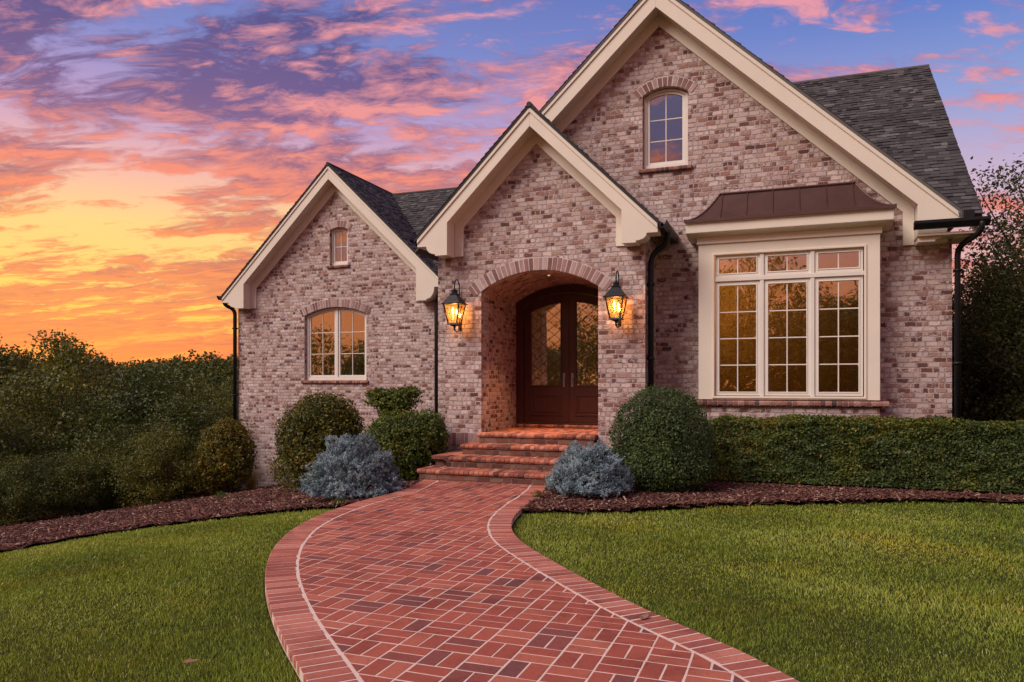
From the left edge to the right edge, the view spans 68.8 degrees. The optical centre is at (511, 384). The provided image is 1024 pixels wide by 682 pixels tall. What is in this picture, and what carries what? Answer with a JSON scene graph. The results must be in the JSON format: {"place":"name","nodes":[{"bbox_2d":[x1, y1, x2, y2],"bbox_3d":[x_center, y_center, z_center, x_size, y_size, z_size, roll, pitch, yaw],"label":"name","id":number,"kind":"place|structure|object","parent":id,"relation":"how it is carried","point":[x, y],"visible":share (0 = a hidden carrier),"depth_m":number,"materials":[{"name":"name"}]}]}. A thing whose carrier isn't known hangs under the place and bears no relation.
{"place":"outdoors","nodes":[
{"label":"outdoors","id":0,"kind":"place"},
{"bbox_2d":[0,508,332,681],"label":"grass","id":1,"kind":"structure","parent":0,"point":[138,546],"depth_m":5.54,"materials":[{"name":"green plant"}]},
{"bbox_2d":[183,659,199,662],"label":"fallen leaf","id":2,"kind":"object","parent":1,"relation":"on","point":[189,660],"visible":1,"depth_m":3.94,"materials":[{"name":"brown plant"}]},
{"bbox_2d":[0,457,1023,681],"bbox_3d":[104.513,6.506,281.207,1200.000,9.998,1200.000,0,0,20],"label":"ground","id":3,"kind":"structure","parent":0,"point":[680,572],"depth_m":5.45,"materials":[{"name":"plant"}]},
{"bbox_2d":[0,337,60,510],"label":"tree","id":4,"kind":"object","parent":3,"relation":"on","point":[5,359],"visible":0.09,"depth_m":27.17,"materials":[{"name":"green plant"}]},
{"bbox_2d":[0,454,71,525],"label":"shrub","id":5,"kind":"object","parent":3,"relation":"on","point":[12,501],"visible":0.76,"depth_m":17.68,"materials":[{"name":"green plant"}]},
{"bbox_2d":[0,401,72,523],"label":"tree","id":6,"kind":"object","parent":3,"relation":"on","point":[3,435],"visible":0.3,"depth_m":19.56,"materials":[{"name":"green plant"}]},
{"bbox_2d":[0,384,85,521],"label":"tree","id":7,"kind":"object","parent":3,"relation":"on","point":[11,407],"depth_m":24.71,"materials":[{"name":"green plant"}]},
{"bbox_2d":[1,328,124,427],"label":"tree","id":8,"kind":"object","parent":3,"relation":"on","point":[55,349],"visible":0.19,"depth_m":30.27,"materials":[{"name":"green plant"}]},
{"bbox_2d":[21,450,114,517],"bbox_3d":[-10.927,2.480,18.395,2.050,1.782,2.190,0,0,-31],"label":"shrub","id":9,"kind":"object","parent":3,"relation":"on","point":[74,479],"visible":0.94,"depth_m":18.14,"materials":[{"name":"green plant"}]},
{"bbox_2d":[0,347,162,517],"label":"tree","id":10,"kind":"object","parent":3,"relation":"on","point":[62,423],"visible":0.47,"depth_m":21.94,"materials":[{"name":"green plant"}]},
{"bbox_2d":[47,353,148,507],"bbox_3d":[-20.283,2.694,35.925,6.586,8.628,6.430,0,0,-39],"label":"tree","id":11,"kind":"object","parent":3,"relation":"on","point":[102,368],"visible":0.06,"depth_m":36.01,"materials":[{"name":"green plant"}]},
{"bbox_2d":[60,421,168,512],"bbox_3d":[-10.495,2.214,19.813,2.870,2.494,3.066,0,0,-35],"label":"tree","id":12,"kind":"object","parent":3,"relation":"on","point":[96,448],"visible":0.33,"depth_m":19.44,"materials":[{"name":"green plant"}]},
{"bbox_2d":[0,349,237,416],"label":"distant woods","id":13,"kind":"object","parent":3,"relation":"on","point":[207,368],"visible":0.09,"depth_m":49.05,"materials":[{"name":"green plant"}]},
{"bbox_2d":[51,366,191,503],"bbox_3d":[-14.013,1.979,28.166,6.411,5.351,6.527,0,0,11],"label":"tree","id":14,"kind":"object","parent":3,"relation":"on","point":[116,377],"visible":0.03,"depth_m":27.44,"materials":[{"name":"green plant"}]},
{"bbox_2d":[42,359,237,499],"bbox_3d":[-10.350,1.444,22.130,5.126,4.454,5.476,0,0,20],"label":"tree","id":15,"kind":"object","parent":3,"relation":"on","point":[129,413],"visible":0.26,"depth_m":21.24,"materials":[{"name":"green plant"}]},
{"bbox_2d":[100,420,209,506],"bbox_3d":[-8.806,1.963,18.572,2.741,2.248,2.693,0,0,-8],"label":"shrub","id":16,"kind":"object","parent":3,"relation":"on","point":[157,487],"visible":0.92,"depth_m":18.25,"materials":[{"name":"green plant"}]},
{"bbox_2d":[116,377,230,494],"bbox_3d":[-13.181,2.158,29.842,6.090,5.084,6.200,0,0,9],"label":"tree","id":17,"kind":"object","parent":3,"relation":"on","point":[200,382],"visible":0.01,"depth_m":30.24,"materials":[{"name":"green plant"}]},
{"bbox_2d":[124,383,252,495],"bbox_3d":[-8.419,1.564,20.446,3.975,3.318,4.046,0,0,-43],"label":"shrub","id":18,"kind":"object","parent":3,"relation":"on","point":[200,415],"visible":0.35,"depth_m":19.94,"materials":[{"name":"green plant"}]},
{"bbox_2d":[168,377,225,495],"bbox_3d":[-16.224,3.031,37.773,5.388,6.934,5.261,0,0,38],"label":"tree","id":19,"kind":"object","parent":3,"relation":"on","point":[199,398],"depth_m":38.06,"materials":[{"name":"green plant"}]},
{"bbox_2d":[177,381,237,484],"bbox_3d":[-9.929,1.866,26.137,4.928,4.009,4.613,0,0,4],"label":"tree","id":20,"kind":"object","parent":3,"relation":"on","point":[228,391],"visible":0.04,"depth_m":25.88,"materials":[{"name":"green plant"}]},
{"bbox_2d":[0,469,418,550],"bbox_3d":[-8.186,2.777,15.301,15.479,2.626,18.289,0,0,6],"label":"mulch","id":21,"kind":"object","parent":3,"relation":"on","point":[233,504],"visible":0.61,"depth_m":12.73,"materials":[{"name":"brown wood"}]},
{"bbox_2d":[213,491,225,497],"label":"seedling","id":22,"kind":"object","parent":21,"relation":"on","point":[218,494],"visible":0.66,"depth_m":17.09,"materials":[{"name":"green plant"}]},
{"bbox_2d":[183,417,257,494],"bbox_3d":[-7.234,1.780,18.609,1.963,1.992,1.460,0,0,20],"label":"yellowing shrub","id":23,"kind":"object","parent":21,"relation":"on","point":[226,461],"visible":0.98,"depth_m":18.24,"materials":[{"name":"green plant"}]},
{"bbox_2d":[245,465,265,488],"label":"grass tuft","id":24,"kind":"object","parent":21,"relation":"on","point":[251,484],"visible":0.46,"depth_m":19.20,"materials":[{"name":"brown plant"}]},
{"bbox_2d":[267,389,366,491],"bbox_3d":[-3.697,1.061,14.163,2.052,1.977,1.494,0,0,20],"label":"laurel bush","id":25,"kind":"object","parent":21,"relation":"on","point":[310,425],"visible":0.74,"depth_m":13.82,"materials":[{"name":"green plant"}]},
{"bbox_2d":[331,496,349,506],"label":"seedling","id":26,"kind":"object","parent":21,"relation":"on","point":[339,500],"visible":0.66,"depth_m":9.89,"materials":[{"name":"green plant"}]},
{"bbox_2d":[296,432,407,499],"bbox_3d":[-2.248,1.143,10.561,1.514,0.974,1.476,0,0,20],"label":"dwarf blue spruce","id":27,"kind":"object","parent":21,"relation":"on","point":[330,476],"visible":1,"depth_m":10.29,"materials":[{"name":"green plant"}]},
{"bbox_2d":[362,385,424,421],"bbox_3d":[-2.207,0.917,13.954,1.143,1.848,0.998,0,0,-10],"label":"flat topped shrub","id":28,"kind":"object","parent":21,"relation":"on","point":[387,398],"visible":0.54,"depth_m":13.75,"materials":[{"name":"green plant"}]},
{"bbox_2d":[361,405,450,481],"bbox_3d":[-1.899,1.040,12.894,1.735,1.399,1.409,0,0,20],"label":"leafy shrub","id":29,"kind":"object","parent":21,"relation":"on","point":[414,441],"visible":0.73,"depth_m":12.60,"materials":[{"name":"green plant"}]},
{"bbox_2d":[197,376,237,397],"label":"tree","id":30,"kind":"object","parent":3,"relation":"on","point":[229,381],"visible":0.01,"depth_m":41.79,"materials":[{"name":"green plant"}]},
{"bbox_2d":[417,423,600,484],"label":"front steps","id":31,"kind":"structure","parent":3,"relation":"on","point":[523,454],"depth_m":11.97,"materials":[{"name":"red brick"}]},
{"bbox_2d":[265,480,798,681],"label":"walkway","id":32,"kind":"structure","parent":3,"relation":"on","point":[437,581],"depth_m":4.90,"materials":[{"name":"brick"}]},
{"bbox_2d":[639,613,648,618],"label":"fallen leaf","id":33,"kind":"object","parent":32,"relation":"on","point":[644,616],"visible":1,"depth_m":4.71,"materials":[{"name":"brown plant"}]},
{"bbox_2d":[217,0,990,489],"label":"brick house","id":34,"kind":"structure","parent":3,"relation":"on","point":[763,238],"depth_m":12.72,"materials":[{"name":"brick"}]},
{"bbox_2d":[299,299,371,382],"bbox_3d":[-4.467,-1.058,19.384,2.460,2.484,0.543,0,0,20],"label":"window","id":35,"kind":"structure","parent":34,"relation":"in","point":[336,337],"depth_m":19.52,"materials":[{"name":"paint"}]},
{"bbox_2d":[324,220,352,268],"bbox_3d":[-4.364,-3.555,19.346,1.140,1.570,0.542,0,0,20],"label":"window","id":36,"kind":"structure","parent":34,"relation":"in","point":[339,236],"depth_m":19.30,"materials":[{"name":"paint"}]},
{"bbox_2d":[441,279,467,332],"bbox_3d":[-0.982,-1.375,12.946,0.350,0.931,0.416,0,0,20],"label":"wall lantern","id":37,"kind":"object","parent":34,"relation":"attached to","point":[453,298],"depth_m":12.89,"materials":[{"name":"black metal"}]},
{"bbox_2d":[524,293,567,422],"bbox_3d":[0.652,-0.518,14.517,0.897,2.486,0.130,0,0,20],"label":"door","id":38,"kind":"structure","parent":34,"relation":"in","point":[542,403],"depth_m":14.52,"materials":[{"name":"brown wood"}]},
{"bbox_2d":[569,293,597,422],"bbox_3d":[1.508,-0.518,14.199,0.897,2.486,0.130,0,0,20],"label":"door","id":39,"kind":"structure","parent":34,"relation":"in","point":[583,399],"depth_m":14.30,"materials":[{"name":"brown wood"}]},
{"bbox_2d":[603,270,628,327],"bbox_3d":[1.671,-1.375,11.960,0.350,0.931,0.416,0,0,20],"label":"wall lantern","id":40,"kind":"object","parent":34,"relation":"attached to","point":[617,293],"depth_m":11.88,"materials":[{"name":"black metal"}]},
{"bbox_2d":[633,76,697,173],"bbox_3d":[2.710,-4.447,13.090,1.375,1.986,0.542,0,0,20],"label":"window","id":41,"kind":"structure","parent":34,"relation":"in","point":[666,110],"depth_m":13.10,"materials":[{"name":"paint"}]},
{"bbox_2d":[684,181,896,477],"bbox_3d":[4.396,-0.726,12.023,3.098,4.992,0.998,0,0,20],"label":"bay window","id":42,"kind":"structure","parent":34,"relation":"in","point":[789,277],"depth_m":11.92,"materials":[{"name":"beige paint"}]},
{"bbox_2d":[518,474,1023,512],"bbox_3d":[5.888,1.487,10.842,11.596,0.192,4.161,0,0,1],"label":"mulch","id":43,"kind":"object","parent":3,"relation":"on","point":[728,491],"visible":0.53,"depth_m":9.88,"materials":[{"name":"brown wood"}]},
{"bbox_2d":[531,490,543,499],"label":"seedling","id":44,"kind":"object","parent":43,"relation":"on","point":[537,492],"visible":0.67,"depth_m":9.83,"materials":[{"name":"green plant"}]},
{"bbox_2d":[544,439,635,497],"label":"dwarf blue spruce","id":45,"kind":"object","parent":43,"relation":"on","point":[574,472],"visible":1,"depth_m":9.81,"materials":[{"name":"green plant"}]},
{"bbox_2d":[606,383,721,492],"bbox_3d":[2.157,0.769,10.711,1.631,1.600,1.578,0,0,20],"label":"round boxwood","id":46,"kind":"object","parent":43,"relation":"on","point":[670,454],"visible":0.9,"depth_m":10.30,"materials":[{"name":"green plant"}]},
{"bbox_2d":[699,412,1023,492],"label":"clipped hedge","id":47,"kind":"object","parent":43,"relation":"on","point":[751,444],"visible":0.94,"depth_m":10.67,"materials":[{"name":"green plant"}]},
{"bbox_2d":[952,262,1022,418],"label":"tree","id":48,"kind":"object","parent":3,"relation":"on","point":[967,314],"visible":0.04,"depth_m":17.05,"materials":[{"name":"green plant"}]},
{"bbox_2d":[952,152,1023,405],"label":"tree","id":49,"kind":"object","parent":3,"relation":"on","point":[1012,253],"visible":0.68,"depth_m":15.75,"materials":[{"name":"green plant"}]},
{"bbox_2d":[952,290,1023,464],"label":"tree","id":50,"kind":"object","parent":3,"relation":"on","point":[1014,411],"visible":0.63,"depth_m":14.30,"materials":[{"name":"green plant"}]},
{"bbox_2d":[952,337,1023,440],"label":"tree","id":51,"kind":"object","parent":3,"relation":"on","point":[972,393],"visible":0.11,"depth_m":15.33,"materials":[{"name":"green plant"}]},
{"bbox_2d":[952,226,1023,407],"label":"tree","id":52,"kind":"object","parent":3,"relation":"on","point":[983,305],"visible":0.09,"depth_m":16.61,"materials":[{"name":"green plant"}]},
{"bbox_2d":[0,0,1023,365],"label":"sky","id":53,"kind":"structure","parent":0,"point":[149,149],"materials":[{"name":"multicoloured"}]}
]}

